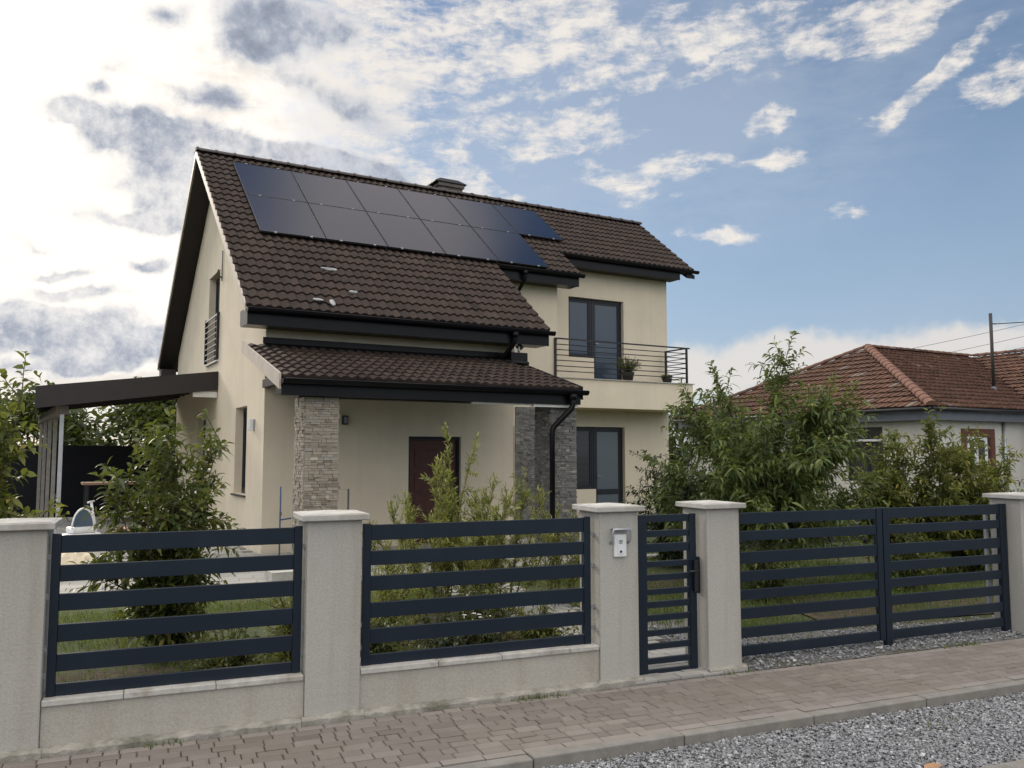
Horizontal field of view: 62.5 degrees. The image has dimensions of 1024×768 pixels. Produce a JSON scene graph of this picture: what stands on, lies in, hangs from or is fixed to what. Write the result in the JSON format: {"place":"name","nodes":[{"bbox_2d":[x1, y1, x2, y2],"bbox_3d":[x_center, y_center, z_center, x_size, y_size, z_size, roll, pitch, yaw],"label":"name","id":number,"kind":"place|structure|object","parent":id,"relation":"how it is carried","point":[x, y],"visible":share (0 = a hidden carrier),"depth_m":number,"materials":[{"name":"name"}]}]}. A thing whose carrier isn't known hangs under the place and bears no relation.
{"place":"outdoors","nodes":[
{"label":"outdoors","id":0,"kind":"place"},
{"bbox_2d":[54,517,256,560],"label":"carport paving","id":1,"kind":"structure","parent":0,"point":[65,524],"depth_m":14.93,"materials":[{"name":"grey concrete"}]},
{"bbox_2d":[62,507,100,534],"bbox_3d":[-7.696,2.609,15.016,0.389,0.833,0.648,-4,-6,40],"label":"toy car","id":2,"kind":"object","parent":1,"relation":"on","point":[83,526],"visible":0.53,"depth_m":14.92,"materials":[{"name":"white plastic"}]},
{"bbox_2d":[87,500,128,531],"bbox_3d":[-7.149,2.535,15.336,0.980,0.834,0.480,1,-5,-14],"label":"toy scooter","id":3,"kind":"object","parent":1,"relation":"on","point":[91,503],"visible":0.11,"depth_m":15.23,"materials":[{"name":"white plastic"}]},
{"bbox_2d":[81,481,150,522],"bbox_3d":[-9.118,2.779,19.498,1.500,1.030,0.800,3,-5,-29],"label":"work table","id":4,"kind":"object","parent":1,"relation":"on","point":[86,490],"visible":0.39,"depth_m":18.99,"materials":[{"name":"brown wood"}]},
{"bbox_2d":[34,371,217,533],"bbox_3d":[-9.246,1.597,19.649,3.332,3.409,6.580,3,-5,-29],"label":"carport","id":5,"kind":"object","parent":1,"relation":"on","point":[54,402],"visible":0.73,"depth_m":17.23,"materials":[{"name":"metal"}]},
{"bbox_2d":[60,537,658,592],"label":"terrace","id":6,"kind":"structure","parent":0,"point":[229,578],"depth_m":11.38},
{"bbox_2d":[61,552,93,564],"bbox_3d":[-5.950,2.425,11.341,1.000,0.410,0.800,3,-5,-29],"label":"covered heap","id":7,"kind":"object","parent":6,"relation":"on","point":[77,557],"visible":0.21,"depth_m":11.22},
{"bbox_2d":[278,487,293,554],"bbox_3d":[-3.616,2.228,13.543,0.235,1.160,0.051,3,-5,-29],"label":"standpipe","id":8,"kind":"object","parent":6,"relation":"on","point":[280,515],"visible":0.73,"depth_m":13.52,"materials":[{"name":"grey metal"}]},
{"bbox_2d":[338,486,348,509],"bbox_3d":[-2.626,2.166,12.974,0.244,1.190,0.080,3,-5,-29],"label":"hoop rail","id":9,"kind":"object","parent":6,"relation":"on","point":[347,498],"visible":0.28,"depth_m":13.05,"materials":[{"name":"grey metal"}]},
{"bbox_2d":[2,638,1019,767],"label":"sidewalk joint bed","id":10,"kind":"object","parent":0,"point":[437,719],"visible":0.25,"depth_m":4.98,"materials":[{"name":"grey sand"}]},
{"bbox_2d":[0,638,1023,767],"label":"sidewalk","id":11,"kind":"structure","parent":0,"point":[562,721],"depth_m":5.43,"materials":[{"name":"concrete"}]},
{"bbox_2d":[144,641,979,747],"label":"weeds","id":12,"kind":"object","parent":11,"relation":"on","point":[156,744],"visible":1,"depth_m":5.89,"materials":[{"name":"green plant"}]},
{"bbox_2d":[0,0,1023,451],"label":"sky","id":13,"kind":"structure","parent":0,"point":[843,175],"materials":[{"name":"blue"}]},
{"bbox_2d":[56,579,993,682],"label":"soil","id":14,"kind":"structure","parent":0,"point":[817,616],"depth_m":8.72,"materials":[{"name":"brown soil"}]},
{"bbox_2d":[0,351,69,529],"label":"garden shrub","id":15,"kind":"object","parent":14,"relation":"on","point":[7,502],"visible":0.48,"depth_m":5.92,"materials":[{"name":"green plant"}]},
{"bbox_2d":[172,603,280,670],"bbox_3d":[-2.088,2.051,6.200,0.788,0.768,0.852,2,-5,-23],"label":"ground plant","id":16,"kind":"object","parent":14,"relation":"on","point":[228,661],"visible":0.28,"depth_m":6.18,"materials":[{"name":"green plant"}]},
{"bbox_2d":[252,596,291,662],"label":"ground plant","id":17,"kind":"object","parent":14,"relation":"on","point":[284,629],"visible":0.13,"depth_m":6.79,"materials":[{"name":"green plant"}]},
{"bbox_2d":[360,614,426,656],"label":"ground plant","id":18,"kind":"object","parent":14,"relation":"on","point":[378,647],"visible":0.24,"depth_m":6.63,"materials":[{"name":"green plant"}]},
{"bbox_2d":[371,563,430,644],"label":"garden shrub","id":19,"kind":"object","parent":14,"relation":"on","point":[390,595],"visible":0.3,"depth_m":7.37,"materials":[{"name":"green plant"}]},
{"bbox_2d":[367,421,523,621],"bbox_3d":[-0.542,1.382,8.463,1.760,2.028,1.341,-2,-5,25],"label":"garden shrub","id":20,"kind":"object","parent":14,"relation":"on","point":[447,503],"visible":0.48,"depth_m":8.32,"materials":[{"name":"green plant"}]},
{"bbox_2d":[413,591,513,648],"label":"ground plant","id":21,"kind":"object","parent":14,"relation":"on","point":[448,641],"visible":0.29,"depth_m":6.67,"materials":[{"name":"green plant"}]},
{"bbox_2d":[436,561,524,643],"bbox_3d":[-0.249,2.075,7.517,0.911,1.142,0.828,-1,-5,8],"label":"ground plant","id":22,"kind":"object","parent":14,"relation":"on","point":[481,591],"visible":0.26,"depth_m":7.49,"materials":[{"name":"green plant"}]},
{"bbox_2d":[437,465,555,614],"bbox_3d":[-0.198,1.663,9.112,1.629,1.574,1.142,-5,-6,44],"label":"garden shrub","id":23,"kind":"object","parent":14,"relation":"on","point":[460,565],"visible":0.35,"depth_m":9.14,"materials":[{"name":"green plant"}]},
{"bbox_2d":[63,597,993,681],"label":"grass tufts","id":24,"kind":"object","parent":14,"relation":"on","point":[658,627],"visible":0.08,"depth_m":7.90,"materials":[{"name":"green plant"}]},
{"bbox_2d":[506,602,579,640],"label":"ground plant","id":25,"kind":"object","parent":14,"relation":"on","point":[540,633],"visible":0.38,"depth_m":7.04,"materials":[{"name":"green plant"}]},
{"bbox_2d":[528,484,595,605],"bbox_3d":[0.630,1.811,9.615,0.975,1.360,1.131,2,-5,-23],"label":"garden shrub","id":26,"kind":"object","parent":14,"relation":"on","point":[557,560],"visible":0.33,"depth_m":9.37,"materials":[{"name":"green plant"}]},
{"bbox_2d":[56,454,994,682],"bbox_3d":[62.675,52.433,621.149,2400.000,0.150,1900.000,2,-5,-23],"label":"ground","id":27,"kind":"structure","parent":0,"point":[261,632],"depth_m":9.30,"materials":[{"name":"green plant"}]},
{"bbox_2d":[0,383,38,465],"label":"broadleaf tree","id":28,"kind":"object","parent":27,"relation":"on","point":[23,441],"visible":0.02,"depth_m":33.62,"materials":[{"name":"green plant"}]},
{"bbox_2d":[0,518,62,763],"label":"gate pillar","id":29,"kind":"structure","parent":27,"relation":"on","point":[25,562],"depth_m":4.76,"materials":[{"name":"grey paint"}]},
{"bbox_2d":[0,370,117,465],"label":"broadleaf tree","id":30,"kind":"object","parent":27,"relation":"on","point":[72,423],"visible":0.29,"depth_m":29.38,"materials":[{"name":"green plant"}]},
{"bbox_2d":[5,445,174,517],"bbox_3d":[-11.279,2.610,22.729,4.100,1.892,0.110,3,-5,-29],"label":"dark fence","id":31,"kind":"object","parent":27,"relation":"on","point":[79,463],"visible":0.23,"depth_m":22.49,"materials":[{"name":"black metal"}]},
{"bbox_2d":[68,376,176,445],"bbox_3d":[-13.178,2.022,30.762,5.707,4.788,6.168,2,-5,-26],"label":"broadleaf tree","id":32,"kind":"object","parent":27,"relation":"on","point":[146,412],"visible":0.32,"depth_m":29.24,"materials":[{"name":"green plant"}]},
{"bbox_2d":[126,403,176,445],"bbox_3d":[-10.300,1.997,30.248,6.480,4.756,5.174,3,-6,-32],"label":"broadleaf tree","id":33,"kind":"object","parent":27,"relation":"on","point":[171,424],"visible":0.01,"depth_m":28.80,"materials":[{"name":"green plant"}]},
{"bbox_2d":[68,408,245,665],"bbox_3d":[-2.938,1.333,7.030,1.169,2.286,1.486,-4,-6,38],"label":"garden shrub","id":34,"kind":"object","parent":27,"relation":"on","point":[193,507],"visible":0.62,"depth_m":6.92,"materials":[{"name":"green plant"}]},
{"bbox_2d":[39,671,303,758],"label":"wall","id":35,"kind":"structure","parent":27,"relation":"on","point":[86,723],"depth_m":5.04,"materials":[{"name":"paint"}]},
{"bbox_2d":[43,526,304,696],"bbox_3d":[-2.027,1.363,5.185,1.472,0.926,0.049,2,-5,-23],"label":"fence panel","id":36,"kind":"object","parent":35,"relation":"on","point":[58,602],"visible":1,"depth_m":5.15,"materials":[{"name":"metal"}]},
{"bbox_2d":[264,570,292,581],"bbox_3d":[-2.816,2.542,11.060,0.750,0.230,0.400,3,-5,-29],"label":"stone step","id":37,"kind":"object","parent":27,"relation":"on","point":[280,575],"visible":0.21,"depth_m":10.80,"materials":[{"name":"stone"}]},
{"bbox_2d":[293,510,369,726],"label":"gate pillar","id":38,"kind":"structure","parent":27,"relation":"on","point":[331,609],"depth_m":5.44,"materials":[{"name":"grey paint"}]},
{"bbox_2d":[157,146,699,553],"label":"family house","id":39,"kind":"structure","parent":27,"relation":"on","point":[398,359],"depth_m":16.05,"materials":[{"name":"beige paint"}]},
{"bbox_2d":[202,419,205,478],"bbox_3d":[-6.954,1.522,19.348,0.060,1.547,1.067,3,-5,-29],"label":"window","id":40,"kind":"structure","parent":39,"relation":"in","point":[205,419],"depth_m":19.76,"materials":[{"name":"glass"}]},
{"bbox_2d":[205,277,219,366],"bbox_3d":[-6.469,-1.419,18.549,0.262,1.994,1.350,3,-5,-29],"label":"window","id":41,"kind":"structure","parent":39,"relation":"in","point":[218,280],"depth_m":19.05,"materials":[{"name":"black glass"}]},
{"bbox_2d":[230,408,246,497],"bbox_3d":[-4.949,1.248,15.638,0.262,1.644,1.080,3,-5,-29],"label":"window","id":42,"kind":"structure","parent":39,"relation":"in","point":[245,409],"depth_m":16.01,"materials":[{"name":"black glass"}]},
{"bbox_2d":[248,419,254,430],"bbox_3d":[-4.527,0.709,14.665,0.099,0.210,0.120,3,-5,-29],"label":"wall light","id":43,"kind":"object","parent":39,"relation":"attached to","point":[251,424],"visible":1,"depth_m":14.62,"materials":[{"name":"metal"}]},
{"bbox_2d":[233,162,306,201],"bbox_3d":[-5.247,-4.338,18.228,1.271,0.081,1.804,3,33,-29],"label":"solar panel","id":44,"kind":"object","parent":39,"relation":"attached to","point":[268,182],"visible":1,"depth_m":18.17,"materials":[{"name":"black glass"}]},
{"bbox_2d":[245,194,325,239],"bbox_3d":[-4.554,-3.344,16.919,1.271,0.081,1.804,3,33,-29],"label":"solar panel","id":45,"kind":"object","parent":39,"relation":"attached to","point":[284,216],"visible":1,"depth_m":16.83,"materials":[{"name":"black glass"}]},
{"bbox_2d":[291,171,364,210],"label":"solar panel","id":46,"kind":"object","parent":39,"relation":"attached to","point":[322,190],"visible":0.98,"depth_m":18.80,"materials":[{"name":"black glass"}]},
{"bbox_2d":[320,267,336,270],"bbox_3d":[-3.371,-2.111,15.550,0.318,0.062,0.063,3,-5,-29],"label":"membrane scrap","id":47,"kind":"object","parent":39,"relation":"on","point":[329,269],"visible":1,"depth_m":15.52,"materials":[{"name":"white plastic"}]},
{"bbox_2d":[342,416,347,424],"bbox_3d":[-2.913,0.631,14.723,0.090,0.155,0.099,3,-5,-29],"label":"wall light","id":48,"kind":"object","parent":39,"relation":"attached to","point":[344,420],"visible":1,"depth_m":14.69,"materials":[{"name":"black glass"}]},
{"bbox_2d":[308,203,387,247],"bbox_3d":[-3.431,-3.292,17.553,1.271,0.081,1.804,3,33,-29],"label":"solar panel","id":49,"kind":"object","parent":39,"relation":"attached to","point":[345,225],"visible":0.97,"depth_m":17.47,"materials":[{"name":"black glass"}]},
{"bbox_2d":[346,180,418,218],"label":"solar panel","id":50,"kind":"object","parent":39,"relation":"attached to","point":[381,199],"visible":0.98,"depth_m":19.44,"materials":[{"name":"black glass"}]},
{"bbox_2d":[366,211,445,254],"bbox_3d":[-2.307,-3.241,18.186,1.271,0.081,1.804,3,33,-29],"label":"solar panel","id":51,"kind":"object","parent":39,"relation":"attached to","point":[404,233],"visible":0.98,"depth_m":18.10,"materials":[{"name":"black glass"}]},
{"bbox_2d":[408,436,459,542],"bbox_3d":[-1.469,1.977,15.618,1.056,1.998,0.080,3,-5,-29],"label":"door","id":52,"kind":"structure","parent":39,"relation":"in","point":[423,451],"depth_m":15.55,"materials":[{"name":"red wood"}]},
{"bbox_2d":[398,189,470,226],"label":"solar panel","id":53,"kind":"object","parent":39,"relation":"attached to","point":[432,207],"visible":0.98,"depth_m":20.08,"materials":[{"name":"black glass"}]},
{"bbox_2d":[421,219,498,261],"bbox_3d":[-1.184,-3.189,18.820,1.271,0.081,1.804,3,33,-29],"label":"solar panel","id":54,"kind":"object","parent":39,"relation":"attached to","point":[455,240],"visible":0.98,"depth_m":18.74,"materials":[{"name":"black glass"}]},
{"bbox_2d":[446,197,517,232],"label":"solar panel","id":55,"kind":"object","parent":39,"relation":"attached to","point":[481,215],"visible":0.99,"depth_m":20.71,"materials":[{"name":"black glass"}]},
{"bbox_2d":[472,227,548,267],"bbox_3d":[-0.060,-3.137,19.454,1.271,0.081,1.804,3,33,-29],"label":"solar panel","id":56,"kind":"object","parent":39,"relation":"attached to","point":[509,247],"visible":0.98,"depth_m":19.38,"materials":[{"name":"black glass"}]},
{"bbox_2d":[505,344,527,361],"bbox_3d":[0.072,-0.560,16.170,0.360,0.496,0.300,3,-5,-29],"label":"roof planter","id":57,"kind":"object","parent":39,"relation":"on","point":[512,355],"visible":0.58,"depth_m":16.06,"materials":[{"name":"black metal"}]},
{"bbox_2d":[492,204,562,240],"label":"solar panel","id":58,"kind":"object","parent":39,"relation":"attached to","point":[524,222],"visible":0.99,"depth_m":21.32,"materials":[{"name":"black glass"}]},
{"bbox_2d":[568,297,591,357],"bbox_3d":[1.671,-1.413,21.305,0.755,1.517,0.072,3,-5,-29],"label":"window","id":59,"kind":"structure","parent":39,"relation":"in","point":[579,308],"depth_m":21.32,"materials":[{"name":"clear glass"}]},
{"bbox_2d":[576,427,593,488],"bbox_3d":[1.736,1.844,21.076,0.665,1.547,0.072,3,-5,-29],"label":"window","id":60,"kind":"structure","parent":39,"relation":"in","point":[584,435],"depth_m":21.12,"materials":[{"name":"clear glass"}]},
{"bbox_2d":[591,299,621,379],"bbox_3d":[2.427,-1.077,21.673,0.935,2.127,0.108,3,-5,-29],"label":"balcony door","id":61,"kind":"structure","parent":39,"relation":"in","point":[605,315],"depth_m":21.70,"materials":[{"name":"grey glass"}]},
{"bbox_2d":[593,427,622,502],"bbox_3d":[2.429,2.214,21.433,0.905,2.227,0.060,3,-5,-29],"label":"balcony door","id":62,"kind":"structure","parent":39,"relation":"in","point":[607,441],"depth_m":21.45,"materials":[{"name":"grey glass"}]},
{"bbox_2d":[613,355,641,380],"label":"potted plant","id":63,"kind":"object","parent":39,"relation":"on","point":[629,377],"visible":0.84,"depth_m":21.09,"materials":[{"name":"green plant"}]},
{"bbox_2d":[660,374,672,382],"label":"potted plant","id":64,"kind":"object","parent":39,"relation":"on","point":[666,379],"visible":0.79,"depth_m":21.76,"materials":[{"name":"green plant"}]},
{"bbox_2d":[359,642,600,718],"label":"wall","id":65,"kind":"structure","parent":27,"relation":"on","point":[411,687],"depth_m":5.79,"materials":[{"name":"paint"}]},
{"bbox_2d":[360,516,594,665],"bbox_3d":[-0.206,1.425,5.951,1.771,0.926,0.050,2,-5,-23],"label":"fence panel","id":66,"kind":"object","parent":65,"relation":"on","point":[370,609],"visible":0.98,"depth_m":5.90,"materials":[{"name":"metal"}]},
{"bbox_2d":[572,503,644,689],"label":"gate pillar","id":67,"kind":"structure","parent":27,"relation":"on","point":[614,610],"depth_m":6.26,"materials":[{"name":"grey paint"}]},
{"bbox_2d":[610,528,631,556],"bbox_3d":[0.808,1.177,6.269,0.166,0.213,0.056,2,-5,-23],"label":"intercom","id":68,"kind":"object","parent":67,"relation":"attached to","point":[618,541],"visible":1,"depth_m":6.26,"materials":[{"name":"white plastic"}]},
{"bbox_2d":[620,439,708,568],"bbox_3d":[2.557,1.846,12.719,1.511,2.055,1.319,1,-5,-16],"label":"garden shrub","id":69,"kind":"object","parent":27,"relation":"on","point":[673,555],"visible":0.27,"depth_m":12.61,"materials":[{"name":"green plant"}]},
{"bbox_2d":[668,411,694,485],"bbox_3d":[7.479,2.622,36.234,5.431,4.483,5.475,-1,-5,11],"label":"broadleaf tree","id":70,"kind":"object","parent":27,"relation":"on","point":[673,443],"visible":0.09,"depth_m":35.13,"materials":[{"name":"green plant"}]},
{"bbox_2d":[675,500,747,672],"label":"gate pillar","id":71,"kind":"structure","parent":27,"relation":"on","point":[718,599],"depth_m":6.63,"materials":[{"name":"grey paint"}]},
{"bbox_2d":[638,513,699,674],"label":"garden gate","id":72,"kind":"structure","parent":71,"relation":"attached to","point":[691,575],"depth_m":6.54,"materials":[{"name":"black metal"}]},
{"bbox_2d":[441,679,1023,767],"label":"kerb","id":73,"kind":"structure","parent":27,"relation":"on","point":[604,750],"depth_m":5.24,"materials":[{"name":"concrete"}]},
{"bbox_2d":[696,420,786,496],"bbox_3d":[6.052,2.284,22.135,3.041,2.863,3.065,-4,-6,41],"label":"broadleaf tree","id":74,"kind":"object","parent":27,"relation":"on","point":[718,457],"visible":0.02,"depth_m":21.92,"materials":[{"name":"plant"}]},
{"bbox_2d":[753,373,771,386],"bbox_3d":[11.779,2.186,36.619,4.397,5.415,4.142,4,-6,-43],"label":"broadleaf tree","id":75,"kind":"object","parent":27,"relation":"on","point":[762,379],"depth_m":37.14,"materials":[{"name":"plant"}]},
{"bbox_2d":[637,331,888,583],"bbox_3d":[3.139,0.977,10.750,2.920,3.304,3.459,-3,-5,29],"label":"fruit tree","id":76,"kind":"object","parent":27,"relation":"on","point":[792,475],"visible":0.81,"depth_m":10.35,"materials":[{"name":"green plant"}]},
{"bbox_2d":[739,539,794,604],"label":"garden shrub","id":77,"kind":"object","parent":27,"relation":"on","point":[767,583],"visible":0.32,"depth_m":9.69,"materials":[{"name":"green plant"}]},
{"bbox_2d":[739,499,916,549],"bbox_3d":[8.394,2.688,16.917,12.070,0.790,0.130,3,-5,-31],"label":"boundary fence","id":78,"kind":"object","parent":27,"relation":"on","point":[865,540],"visible":0.04,"depth_m":15.32,"materials":[{"name":"metal"}]},
{"bbox_2d":[673,344,1023,505],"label":"neighbour house","id":79,"kind":"structure","parent":27,"relation":"on","point":[901,388],"depth_m":24.52,"materials":[{"name":"white paint"}]},
{"bbox_2d":[847,427,883,481],"bbox_3d":[10.029,1.986,23.867,0.072,1.517,1.197,3,-5,-29],"label":"window","id":80,"kind":"structure","parent":79,"relation":"in","point":[874,431],"depth_m":23.82,"materials":[{"name":"black glass"}]},
{"bbox_2d":[966,437,987,479],"bbox_3d":[12.729,2.028,23.094,0.897,1.167,0.062,3,-5,-29],"label":"window","id":81,"kind":"structure","parent":79,"relation":"in","point":[968,444],"depth_m":23.17,"materials":[{"name":"white glass"}]},
{"bbox_2d":[961,428,996,486],"bbox_3d":[12.782,2.035,23.177,1.527,1.607,0.120,3,-5,-29],"label":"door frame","id":82,"kind":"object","parent":79,"relation":"in","point":[991,432],"depth_m":23.40,"materials":[{"name":"brown wood"}]},
{"bbox_2d":[988,313,997,390],"bbox_3d":[14.722,-0.937,25.821,0.278,2.475,0.213,-1,-5,15],"label":"mast","id":83,"kind":"object","parent":79,"relation":"on","point":[991,323],"visible":0.81,"depth_m":25.80,"materials":[{"name":"metal"}]},
{"bbox_2d":[890,517,945,592],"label":"garden shrub","id":84,"kind":"object","parent":27,"relation":"on","point":[908,538],"visible":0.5,"depth_m":10.49,"materials":[{"name":"green plant"}]},
{"bbox_2d":[850,406,986,576],"bbox_3d":[5.643,1.590,11.741,2.018,2.534,1.595,-2,-5,22],"label":"garden shrub","id":85,"kind":"object","parent":27,"relation":"on","point":[895,486],"visible":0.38,"depth_m":11.53,"materials":[{"name":"green plant"}]},
{"bbox_2d":[916,425,1023,572],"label":"garden shrub","id":86,"kind":"object","parent":27,"relation":"on","point":[969,475],"visible":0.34,"depth_m":11.72,"materials":[{"name":"green plant"}]},
{"bbox_2d":[979,759,1023,767],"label":"kerb","id":87,"kind":"structure","parent":27,"relation":"on","point":[1016,764],"depth_m":4.74,"materials":[{"name":"concrete"}]},
{"bbox_2d":[982,492,1023,632],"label":"gate pillar","id":88,"kind":"structure","parent":27,"relation":"on","point":[1013,502],"depth_m":8.04,"materials":[{"name":"grey paint"}]},
{"bbox_2d":[430,582,745,685],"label":"path","id":89,"kind":"structure","parent":0,"point":[699,672],"depth_m":6.77,"materials":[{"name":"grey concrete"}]},
{"bbox_2d":[541,692,1023,767],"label":"loose gravel","id":90,"kind":"structure","parent":0,"point":[977,758],"depth_m":5.10,"materials":[{"name":"grey gravel"}]},
{"bbox_2d":[610,707,967,767],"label":"gravel weeds","id":91,"kind":"object","parent":90,"relation":"on","point":[919,714],"visible":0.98,"depth_m":5.52,"materials":[{"name":"green plant"}]},
{"bbox_2d":[924,762,941,767],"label":"dry leaf","id":92,"kind":"object","parent":90,"relation":"on","point":[932,765],"visible":1,"depth_m":4.67,"materials":[{"name":"orange plant"}]},
{"bbox_2d":[572,606,1023,671],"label":"driveway","id":93,"kind":"structure","parent":0,"point":[803,653],"depth_m":7.59,"materials":[{"name":"grey gravel"}]},
{"bbox_2d":[739,508,885,656],"bbox_3d":[2.534,1.653,7.172,1.620,1.154,0.046,2,-5,-23],"label":"drive gate leaf","id":94,"kind":"object","parent":93,"relation":"on","point":[877,601],"visible":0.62,"depth_m":7.16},
{"bbox_2d":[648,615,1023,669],"bbox_3d":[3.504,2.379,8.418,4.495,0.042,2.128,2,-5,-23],"label":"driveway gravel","id":95,"kind":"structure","parent":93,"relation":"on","point":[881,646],"depth_m":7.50,"materials":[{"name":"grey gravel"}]},
{"bbox_2d":[880,503,1011,646],"bbox_3d":[4.001,1.736,7.828,1.577,1.212,0.124,2,-5,-23],"label":"drive gate leaf","id":96,"kind":"object","parent":93,"relation":"on","point":[986,543],"visible":0.97,"depth_m":7.77,"materials":[{"name":"metal"}]},
{"bbox_2d":[573,697,1023,767],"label":"gravel strip","id":97,"kind":"object","parent":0,"point":[749,757],"depth_m":5.06,"materials":[{"name":"grey gravel"}]},
{"bbox_2d":[773,324,1023,374],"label":"overhead wire","id":98,"kind":"object","parent":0,"point":[950,340],"visible":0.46,"depth_m":46.35,"materials":[{"name":"black metal"}]}
]}

